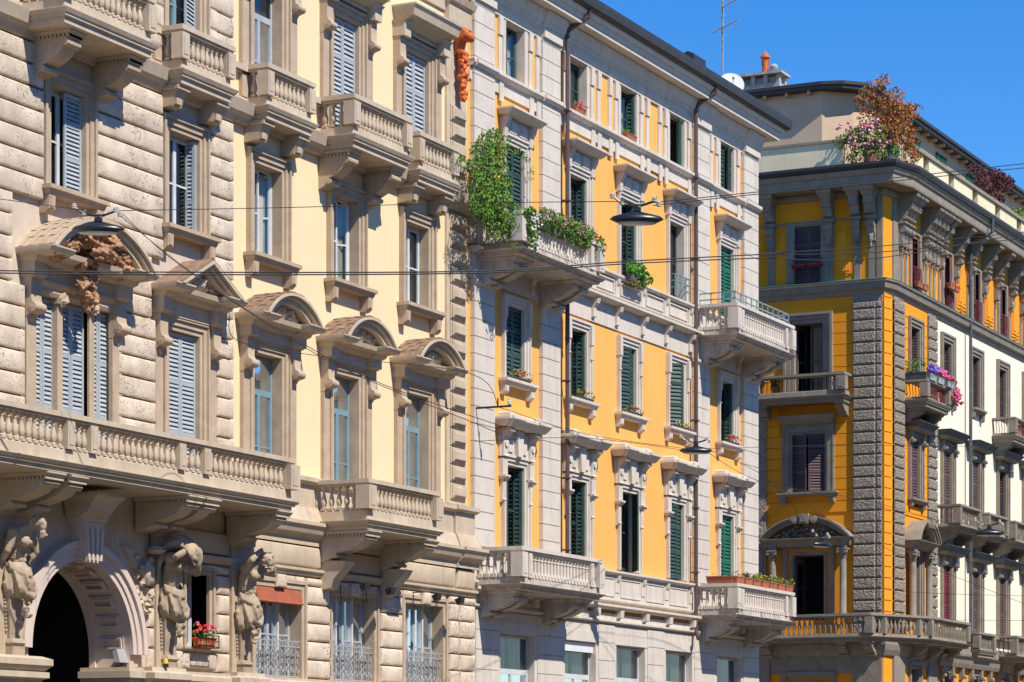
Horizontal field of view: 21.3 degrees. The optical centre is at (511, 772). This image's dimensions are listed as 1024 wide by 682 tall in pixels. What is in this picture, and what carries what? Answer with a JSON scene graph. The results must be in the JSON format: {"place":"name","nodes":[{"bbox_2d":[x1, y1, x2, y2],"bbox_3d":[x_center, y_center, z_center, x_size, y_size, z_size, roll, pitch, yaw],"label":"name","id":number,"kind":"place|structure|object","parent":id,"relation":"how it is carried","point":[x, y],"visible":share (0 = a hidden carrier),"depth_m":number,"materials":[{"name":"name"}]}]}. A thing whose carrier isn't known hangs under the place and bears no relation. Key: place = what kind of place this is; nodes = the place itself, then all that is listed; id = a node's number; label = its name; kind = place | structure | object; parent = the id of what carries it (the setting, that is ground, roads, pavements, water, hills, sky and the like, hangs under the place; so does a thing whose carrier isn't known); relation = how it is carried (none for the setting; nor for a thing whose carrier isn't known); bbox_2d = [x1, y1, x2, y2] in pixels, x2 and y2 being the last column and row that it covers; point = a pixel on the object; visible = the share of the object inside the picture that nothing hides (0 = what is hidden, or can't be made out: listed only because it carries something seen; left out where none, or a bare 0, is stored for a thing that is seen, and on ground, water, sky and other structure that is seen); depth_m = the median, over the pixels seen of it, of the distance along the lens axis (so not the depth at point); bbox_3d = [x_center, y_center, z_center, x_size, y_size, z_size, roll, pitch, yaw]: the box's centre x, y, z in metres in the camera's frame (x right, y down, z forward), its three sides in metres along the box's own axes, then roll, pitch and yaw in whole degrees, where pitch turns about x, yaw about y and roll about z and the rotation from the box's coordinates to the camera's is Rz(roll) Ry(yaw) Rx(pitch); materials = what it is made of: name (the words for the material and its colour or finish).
{"place":"outdoors","nodes":[
{"label":"outdoors","id":0,"kind":"place"},
{"bbox_2d":[0,0,488,681],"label":"apartment building","id":1,"kind":"structure","parent":0,"point":[176,460],"depth_m":59.76,"materials":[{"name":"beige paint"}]},
{"bbox_2d":[36,295,53,443],"bbox_3d":[-9.390,-7.830,54.125,0.320,3.360,0.890,0,0,26],"label":"window","id":2,"kind":"structure","parent":1,"relation":"in","point":[42,353],"depth_m":54.17,"materials":[{"name":"grey paint"}]},
{"bbox_2d":[39,69,109,216],"bbox_3d":[-8.918,-12.535,54.729,0.640,2.910,2.040,0,0,26],"label":"window","id":3,"kind":"structure","parent":1,"relation":"in","point":[77,93],"depth_m":54.97,"materials":[{"name":"white paint"}]},
{"bbox_2d":[63,303,86,447],"bbox_3d":[-8.965,-7.830,54.997,0.320,3.360,1.040,0,0,26],"label":"window","id":4,"kind":"structure","parent":1,"relation":"in","point":[75,345],"depth_m":55.12,"materials":[{"name":"grey paint"}]},
{"bbox_2d":[94,311,108,453],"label":"window","id":5,"kind":"structure","parent":1,"relation":"in","point":[101,345],"depth_m":55.97,"materials":[{"name":"grey paint"}]},
{"bbox_2d":[113,649,128,666],"bbox_3d":[-8.085,-2.370,56.303,0.200,0.380,0.340,0,0,26],"label":"floodlight","id":6,"kind":"object","parent":1,"relation":"on","point":[119,655],"visible":1,"depth_m":56.22,"materials":[{"name":"metal"}]},
{"bbox_2d":[163,0,210,65],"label":"window","id":7,"kind":"structure","parent":1,"relation":"in","point":[196,14],"depth_m":59.00,"materials":[{"name":"grey paint"}]},
{"bbox_2d":[163,315,210,469],"bbox_3d":[-7.143,-7.945,58.603,0.440,3.590,1.780,0,0,26],"label":"window","id":8,"kind":"structure","parent":1,"relation":"in","point":[187,362],"depth_m":58.86,"materials":[{"name":"grey paint"}]},
{"bbox_2d":[158,112,221,259],"bbox_3d":[-7.053,-12.535,58.559,0.640,2.910,2.040,0,0,26],"label":"window","id":9,"kind":"structure","parent":1,"relation":"in","point":[195,139],"depth_m":59.03,"materials":[{"name":"white paint"}]},
{"bbox_2d":[179,566,219,652],"bbox_3d":[-7.062,-3.525,58.830,0.934,1.850,1.400,0,0,26],"label":"window","id":10,"kind":"structure","parent":1,"relation":"in","point":[210,573],"depth_m":59.15,"materials":[{"name":"white paint"}]},
{"bbox_2d":[191,621,219,648],"bbox_3d":[-6.631,-2.959,58.500,0.409,0.559,0.785,0,0,26],"label":"flower box","id":11,"kind":"object","parent":1,"relation":"on","point":[204,641],"visible":1,"depth_m":58.38,"materials":[{"name":"ceramic"}]},
{"bbox_2d":[249,0,291,101],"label":"window","id":12,"kind":"structure","parent":1,"relation":"in","point":[270,40],"depth_m":62.23,"materials":[{"name":"blue paint"}]},
{"bbox_2d":[250,338,291,469],"bbox_3d":[-5.672,-7.945,61.746,0.548,3.590,1.780,0,0,26],"label":"window","id":13,"kind":"structure","parent":1,"relation":"in","point":[270,382],"depth_m":62.21,"materials":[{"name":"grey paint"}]},
{"bbox_2d":[243,146,301,289],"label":"window","id":14,"kind":"structure","parent":1,"relation":"in","point":[278,170],"depth_m":62.21,"materials":[{"name":"white paint"}]},
{"bbox_2d":[251,576,307,678],"bbox_3d":[-5.491,-3.250,61.792,0.618,2.300,2.400,0,0,26],"label":"window","id":15,"kind":"structure","parent":1,"relation":"in","point":[281,650],"depth_m":62.15,"materials":[{"name":"blue paint"}]},
{"bbox_2d":[329,1,367,126],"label":"window","id":16,"kind":"structure","parent":1,"relation":"in","point":[348,44],"depth_m":65.17,"materials":[{"name":"grey paint"}]},
{"bbox_2d":[330,360,367,479],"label":"window","id":17,"kind":"structure","parent":1,"relation":"in","point":[349,401],"depth_m":65.45,"materials":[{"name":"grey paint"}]},
{"bbox_2d":[323,181,377,313],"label":"window","id":18,"kind":"structure","parent":1,"relation":"in","point":[356,217],"depth_m":65.45,"materials":[{"name":"white paint"}]},
{"bbox_2d":[325,586,379,681],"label":"window","id":19,"kind":"structure","parent":1,"relation":"in","point":[354,624],"depth_m":65.25,"materials":[{"name":"blue paint"}]},
{"bbox_2d":[402,38,436,155],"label":"window","id":20,"kind":"structure","parent":1,"relation":"in","point":[419,78],"depth_m":68.53,"materials":[{"name":"grey paint"}]},
{"bbox_2d":[402,380,436,490],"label":"window","id":21,"kind":"structure","parent":1,"relation":"in","point":[419,420],"depth_m":68.68,"materials":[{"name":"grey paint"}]},
{"bbox_2d":[396,206,446,334],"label":"window","id":22,"kind":"structure","parent":1,"relation":"in","point":[411,221],"depth_m":68.68,"materials":[{"name":"white paint"}]},
{"bbox_2d":[398,594,447,681],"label":"window","id":23,"kind":"structure","parent":1,"relation":"in","point":[424,632],"depth_m":68.48,"materials":[{"name":"blue paint"}]},
{"bbox_2d":[228,314,498,406],"bbox_3d":[-3.264,-8.265,55.385,1.407,0.982,7.884,0,0,42],"label":"overhead cable","id":24,"kind":"object","parent":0,"point":[362,360],"visible":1,"depth_m":55.53,"materials":[{"name":"rubber"}]},
{"bbox_2d":[0,257,762,274],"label":"overhead cable","id":25,"kind":"object","parent":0,"point":[386,274],"visible":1,"depth_m":49.71,"materials":[{"name":"metal"}]},
{"bbox_2d":[0,254,762,272],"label":"overhead cable","id":26,"kind":"object","parent":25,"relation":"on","point":[369,272],"visible":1,"depth_m":49.61,"materials":[{"name":"rubber"}]},
{"bbox_2d":[467,0,796,681],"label":"apartment building","id":27,"kind":"structure","parent":0,"point":[602,560],"depth_m":79.07,"materials":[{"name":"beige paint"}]},
{"bbox_2d":[451,127,534,249],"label":"climbing vine","id":28,"kind":"object","parent":27,"relation":"attached to","point":[493,214],"visible":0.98,"depth_m":70.00,"materials":[{"name":"green plant"}]},
{"bbox_2d":[500,635,527,681],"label":"window","id":29,"kind":"structure","parent":27,"relation":"in","point":[514,673],"depth_m":73.70,"materials":[{"name":"white paint"}]},
{"bbox_2d":[506,21,523,82],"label":"window","id":30,"kind":"structure","parent":27,"relation":"in","point":[517,34],"depth_m":73.75,"materials":[{"name":"green paint"}]},
{"bbox_2d":[501,132,531,219],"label":"window","id":31,"kind":"structure","parent":27,"relation":"in","point":[518,173],"depth_m":73.68,"materials":[{"name":"green paint"}]},
{"bbox_2d":[501,454,531,546],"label":"window","id":32,"kind":"structure","parent":27,"relation":"in","point":[522,512],"depth_m":73.68,"materials":[{"name":"green paint"}]},
{"bbox_2d":[498,293,538,401],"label":"window","id":33,"kind":"structure","parent":27,"relation":"in","point":[516,313],"depth_m":73.38,"materials":[{"name":"green paint"}]},
{"bbox_2d":[523,205,542,258],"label":"trailing plant","id":34,"kind":"object","parent":27,"relation":"hanging from","point":[534,237],"visible":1,"depth_m":70.48,"materials":[{"name":"green plant"}]},
{"bbox_2d":[536,206,565,236],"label":"balcony flowers","id":35,"kind":"object","parent":27,"relation":"on","point":[551,226],"visible":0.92,"depth_m":71.51,"materials":[{"name":"green plant"}]},
{"bbox_2d":[554,213,582,245],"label":"balcony flowers","id":36,"kind":"object","parent":27,"relation":"on","point":[566,234],"visible":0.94,"depth_m":72.62,"materials":[{"name":"green plant"}]},
{"bbox_2d":[570,57,585,115],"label":"window","id":37,"kind":"structure","parent":27,"relation":"in","point":[580,69],"depth_m":77.41,"materials":[{"name":"green paint"}]},
{"bbox_2d":[565,641,592,681],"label":"window","id":38,"kind":"structure","parent":27,"relation":"in","point":[577,649],"depth_m":77.29,"materials":[{"name":"white paint"}]},
{"bbox_2d":[570,163,592,235],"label":"window","id":39,"kind":"structure","parent":27,"relation":"in","point":[579,177],"depth_m":77.35,"materials":[{"name":"green paint"}]},
{"bbox_2d":[570,470,592,557],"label":"window","id":40,"kind":"structure","parent":27,"relation":"in","point":[583,522],"depth_m":77.35,"materials":[{"name":"green paint"}]},
{"bbox_2d":[563,316,600,418],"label":"window","id":41,"kind":"structure","parent":27,"relation":"in","point":[584,332],"depth_m":77.35,"materials":[{"name":"green paint"}]},
{"bbox_2d":[570,222,597,250],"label":"balcony flowers","id":42,"kind":"object","parent":27,"relation":"on","point":[582,241],"visible":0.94,"depth_m":73.53,"materials":[{"name":"green plant"}]},
{"bbox_2d":[616,647,637,681],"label":"window","id":43,"kind":"structure","parent":27,"relation":"in","point":[627,656],"depth_m":80.61,"materials":[{"name":"white paint"}]},
{"bbox_2d":[621,85,635,135],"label":"window","id":44,"kind":"structure","parent":27,"relation":"in","point":[629,96],"depth_m":80.57,"materials":[{"name":"green paint"}]},
{"bbox_2d":[616,188,642,275],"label":"window","id":45,"kind":"structure","parent":27,"relation":"in","point":[633,242],"depth_m":80.51,"materials":[{"name":"green paint"}]},
{"bbox_2d":[616,482,642,572],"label":"window","id":46,"kind":"structure","parent":27,"relation":"in","point":[634,535],"depth_m":80.45,"materials":[{"name":"green paint"}]},
{"bbox_2d":[614,334,649,432],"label":"window","id":47,"kind":"structure","parent":27,"relation":"in","point":[632,364],"depth_m":79.94,"materials":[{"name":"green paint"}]},
{"bbox_2d":[625,261,653,288],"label":"potted shrub","id":48,"kind":"object","parent":27,"relation":"attached to","point":[636,274],"visible":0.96,"depth_m":79.69,"materials":[{"name":"green plant"}]},
{"bbox_2d":[666,652,685,681],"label":"window","id":49,"kind":"structure","parent":27,"relation":"in","point":[675,660],"depth_m":84.05,"materials":[{"name":"white paint"}]},
{"bbox_2d":[670,113,683,166],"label":"window","id":50,"kind":"structure","parent":27,"relation":"in","point":[678,123],"depth_m":83.90,"materials":[{"name":"green paint"}]},
{"bbox_2d":[666,211,689,302],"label":"window","id":51,"kind":"structure","parent":27,"relation":"in","point":[675,222],"depth_m":83.90,"materials":[{"name":"green paint"}]},
{"bbox_2d":[666,493,689,580],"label":"window","id":52,"kind":"structure","parent":27,"relation":"in","point":[679,555],"depth_m":83.68,"materials":[{"name":"green paint"}]},
{"bbox_2d":[664,352,696,446],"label":"window","id":53,"kind":"structure","parent":27,"relation":"in","point":[677,383],"depth_m":83.09,"materials":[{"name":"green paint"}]},
{"bbox_2d":[706,573,733,583],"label":"flower trough","id":54,"kind":"object","parent":27,"relation":"on","point":[720,579],"visible":1,"depth_m":84.29,"materials":[{"name":"ceramic"}]},
{"bbox_2d":[717,657,734,681],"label":"window","id":55,"kind":"structure","parent":27,"relation":"in","point":[725,665],"depth_m":87.80,"materials":[{"name":"white paint"}]},
{"bbox_2d":[713,0,740,74],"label":"tv antenna","id":56,"kind":"object","parent":27,"relation":"on","point":[723,26],"visible":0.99,"depth_m":88.48,"materials":[{"name":"grey paint"}]},
{"bbox_2d":[721,142,732,192],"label":"window","id":57,"kind":"structure","parent":27,"relation":"in","point":[727,152],"depth_m":87.65,"materials":[{"name":"green paint"}]},
{"bbox_2d":[717,236,738,317],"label":"window","id":58,"kind":"structure","parent":27,"relation":"in","point":[730,271],"depth_m":87.41,"materials":[{"name":"green paint"}]},
{"bbox_2d":[717,506,738,575],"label":"window","id":59,"kind":"structure","parent":27,"relation":"in","point":[730,556],"depth_m":87.50,"materials":[{"name":"green paint"}]},
{"bbox_2d":[715,370,745,459],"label":"window","id":60,"kind":"structure","parent":27,"relation":"in","point":[730,383],"depth_m":87.61,"materials":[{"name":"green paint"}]},
{"bbox_2d":[722,73,743,89],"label":"satellite dish","id":61,"kind":"object","parent":27,"relation":"attached to","point":[736,79],"visible":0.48,"depth_m":88.07,"materials":[{"name":"white metal"}]},
{"bbox_2d":[599,0,1023,189],"label":"sky","id":62,"kind":"structure","parent":0,"point":[962,61],"materials":[{"name":"blue"}]},
{"bbox_2d":[654,163,1023,202],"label":"overhead cable","id":63,"kind":"object","parent":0,"point":[837,183],"visible":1,"depth_m":53.91,"materials":[{"name":"rubber"}]},
{"bbox_2d":[610,193,663,225],"bbox_3d":[2.240,-10.135,49.005,0.969,0.570,0.400,0,0,-2],"label":"hanging street lamp","id":64,"kind":"object","parent":63,"relation":"hanging from","point":[636,217],"visible":1,"depth_m":48.92,"materials":[{"name":"black metal"}]},
{"bbox_2d":[118,201,616,210],"bbox_3d":[-2.573,-10.360,49.845,9.271,0.193,0.710,0,0,6],"label":"overhead cable","id":65,"kind":"object","parent":64,"relation":"attached to","point":[365,205],"visible":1,"depth_m":49.99,"materials":[{"name":"rubber"}]},
{"bbox_2d":[72,203,124,235],"bbox_3d":[-7.588,-10.155,49.998,0.969,0.570,0.400,0,0,0],"label":"hanging street lamp","id":66,"kind":"object","parent":65,"relation":"hanging from","point":[98,226],"visible":1,"depth_m":49.91,"materials":[{"name":"black metal"}]},
{"bbox_2d":[122,217,501,434],"bbox_3d":[-3.520,-8.539,52.222,8.613,3.432,0.687,0,0,-35],"label":"overhead cable","id":67,"kind":"object","parent":66,"relation":"attached to","point":[312,351],"visible":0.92,"depth_m":51.72,"materials":[{"name":"metal"}]},
{"bbox_2d":[123,214,501,426],"bbox_3d":[-3.425,-8.504,50.899,7.581,3.541,1.324,0,0,-23],"label":"overhead cable","id":68,"kind":"object","parent":66,"relation":"attached to","point":[308,346],"visible":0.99,"depth_m":50.07,"materials":[{"name":"metal"}]},
{"bbox_2d":[653,167,1023,205],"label":"overhead cable","id":69,"kind":"object","parent":64,"relation":"attached to","point":[835,186],"visible":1,"depth_m":53.89,"materials":[{"name":"rubber"}]},
{"bbox_2d":[709,445,993,448],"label":"overhead cable","id":70,"kind":"object","parent":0,"point":[858,445],"visible":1,"depth_m":77.98,"materials":[{"name":"metal"}]},
{"bbox_2d":[679,435,711,454],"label":"hanging street lamp","id":71,"kind":"object","parent":70,"relation":"hanging from","point":[695,449],"visible":1,"depth_m":74.91,"materials":[{"name":"black metal"}]},
{"bbox_2d":[712,451,819,540],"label":"overhead cable","id":72,"kind":"object","parent":71,"relation":"attached to","point":[773,484],"visible":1,"depth_m":80.44,"materials":[{"name":"rubber"}]},
{"bbox_2d":[811,529,830,547],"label":"hanging street lamp","id":73,"kind":"object","parent":72,"relation":"hanging from","point":[821,543],"visible":1,"depth_m":84.86,"materials":[{"name":"black metal"}]},
{"bbox_2d":[709,453,972,530],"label":"overhead cable","id":74,"kind":"object","parent":71,"relation":"attached to","point":[834,494],"visible":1,"depth_m":80.58,"materials":[{"name":"rubber"}]},
{"bbox_2d":[973,518,1004,535],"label":"hanging street lamp","id":75,"kind":"object","parent":74,"relation":"hanging from","point":[989,531],"visible":1,"depth_m":79.92,"materials":[{"name":"black metal"}]},
{"bbox_2d":[739,51,1023,681],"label":"apartment building","id":76,"kind":"structure","parent":0,"point":[866,329],"depth_m":103.68,"materials":[{"name":"paint"}]},
{"bbox_2d":[775,423,838,504],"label":"window","id":77,"kind":"structure","parent":76,"relation":"in","point":[822,455],"depth_m":102.95,"materials":[{"name":"grey paint"}]},
{"bbox_2d":[792,224,822,283],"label":"window","id":78,"kind":"structure","parent":76,"relation":"in","point":[809,244],"depth_m":103.18,"materials":[{"name":"brown paint"}]},
{"bbox_2d":[783,310,832,392],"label":"window","id":79,"kind":"structure","parent":76,"relation":"in","point":[822,321],"depth_m":103.28,"materials":[{"name":"brown paint"}]},
{"bbox_2d":[782,546,834,619],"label":"window","id":80,"kind":"structure","parent":76,"relation":"in","point":[797,565],"depth_m":103.35,"materials":[{"name":"brown paint"}]},
{"bbox_2d":[781,671,835,681],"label":"window","id":81,"kind":"structure","parent":76,"relation":"in","point":[784,675],"depth_m":103.02,"materials":[{"name":"brown paint"}]},
{"bbox_2d":[833,118,891,161],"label":"oleander","id":82,"kind":"object","parent":76,"relation":"on","point":[858,134],"visible":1,"depth_m":102.29,"materials":[{"name":"pink plant"}]},
{"bbox_2d":[845,138,901,162],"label":"potted shrub","id":83,"kind":"object","parent":76,"relation":"on","point":[862,154],"visible":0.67,"depth_m":102.88,"materials":[{"name":"green plant"}]},
{"bbox_2d":[854,73,922,163],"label":"maple tree","id":84,"kind":"object","parent":76,"relation":"on","point":[894,133],"visible":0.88,"depth_m":102.95,"materials":[{"name":"orange plant"}]},
{"bbox_2d":[908,661,922,681],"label":"window","id":85,"kind":"structure","parent":76,"relation":"in","point":[915,673],"depth_m":105.31,"materials":[{"name":"brown paint"}]},
{"bbox_2d":[907,315,924,385],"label":"window","id":86,"kind":"structure","parent":76,"relation":"in","point":[916,327],"depth_m":105.31,"materials":[{"name":"brown paint"}]},
{"bbox_2d":[907,551,924,622],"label":"window","id":87,"kind":"structure","parent":76,"relation":"in","point":[920,568],"depth_m":105.34,"materials":[{"name":"brown paint"}]},
{"bbox_2d":[912,237,921,291],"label":"window","id":88,"kind":"structure","parent":76,"relation":"in","point":[916,271],"depth_m":105.08,"materials":[{"name":"brown paint"}]},
{"bbox_2d":[905,358,928,379],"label":"flower trough","id":89,"kind":"object","parent":76,"relation":"on","point":[910,375],"visible":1,"depth_m":103.22,"materials":[{"name":"stone"}]},
{"bbox_2d":[907,431,929,510],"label":"window","id":90,"kind":"structure","parent":76,"relation":"in","point":[915,454],"depth_m":105.24,"materials":[{"name":"brown paint"}]},
{"bbox_2d":[927,363,939,381],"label":"flower trough","id":91,"kind":"object","parent":76,"relation":"on","point":[932,368],"visible":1,"depth_m":103.30,"materials":[{"name":"blue paint"}]},
{"bbox_2d":[940,442,955,522],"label":"window","id":92,"kind":"structure","parent":76,"relation":"in","point":[947,459],"depth_m":109.03,"materials":[{"name":"brown paint"}]},
{"bbox_2d":[940,556,955,627],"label":"window","id":93,"kind":"structure","parent":76,"relation":"in","point":[947,582],"depth_m":109.06,"materials":[{"name":"brown paint"}]},
{"bbox_2d":[945,256,953,308],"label":"window","id":94,"kind":"structure","parent":76,"relation":"in","point":[948,297],"depth_m":109.00,"materials":[{"name":"brown paint"}]},
{"bbox_2d":[940,331,959,411],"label":"window","id":95,"kind":"structure","parent":76,"relation":"in","point":[947,341],"depth_m":109.08,"materials":[{"name":"brown paint"}]},
{"bbox_2d":[974,273,982,323],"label":"window","id":96,"kind":"structure","parent":76,"relation":"in","point":[978,314],"depth_m":112.22,"materials":[{"name":"brown paint"}]},
{"bbox_2d":[972,452,984,529],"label":"window","id":97,"kind":"structure","parent":76,"relation":"in","point":[978,470],"depth_m":112.74,"materials":[{"name":"brown paint"}]},
{"bbox_2d":[972,563,984,632],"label":"window","id":98,"kind":"structure","parent":76,"relation":"in","point":[978,601],"depth_m":112.74,"materials":[{"name":"brown paint"}]},
{"bbox_2d":[972,346,987,422],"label":"window","id":99,"kind":"structure","parent":76,"relation":"in","point":[978,356],"depth_m":112.71,"materials":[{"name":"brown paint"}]},
{"bbox_2d":[968,163,1015,202],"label":"smoke bush","id":100,"kind":"object","parent":76,"relation":"on","point":[998,184],"visible":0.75,"depth_m":116.64,"materials":[{"name":"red plant"}]},
{"bbox_2d":[996,359,1010,422],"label":"window","id":101,"kind":"structure","parent":76,"relation":"in","point":[1003,369],"depth_m":116.23,"materials":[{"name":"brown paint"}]},
{"bbox_2d":[996,462,1010,538],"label":"window","id":102,"kind":"structure","parent":76,"relation":"in","point":[1003,479],"depth_m":116.26,"materials":[{"name":"brown paint"}]},
{"bbox_2d":[996,569,1010,635],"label":"window","id":103,"kind":"structure","parent":76,"relation":"in","point":[1003,587],"depth_m":116.26,"materials":[{"name":"brown paint"}]},
{"bbox_2d":[1000,288,1008,336],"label":"window","id":104,"kind":"structure","parent":76,"relation":"in","point":[1003,320],"depth_m":115.78,"materials":[{"name":"brown paint"}]},
{"bbox_2d":[762,232,1022,253],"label":"overhead cable","id":105,"kind":"object","parent":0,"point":[889,245],"visible":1,"depth_m":56.14,"materials":[{"name":"metal"}]},
{"bbox_2d":[763,233,1022,260],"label":"overhead cable","id":106,"kind":"object","parent":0,"point":[887,256],"visible":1,"depth_m":56.06,"materials":[{"name":"rubber"}]},
{"bbox_2d":[763,238,1023,254],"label":"overhead cable","id":107,"kind":"object","parent":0,"point":[888,251],"visible":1,"depth_m":56.10,"materials":[{"name":"metal"}]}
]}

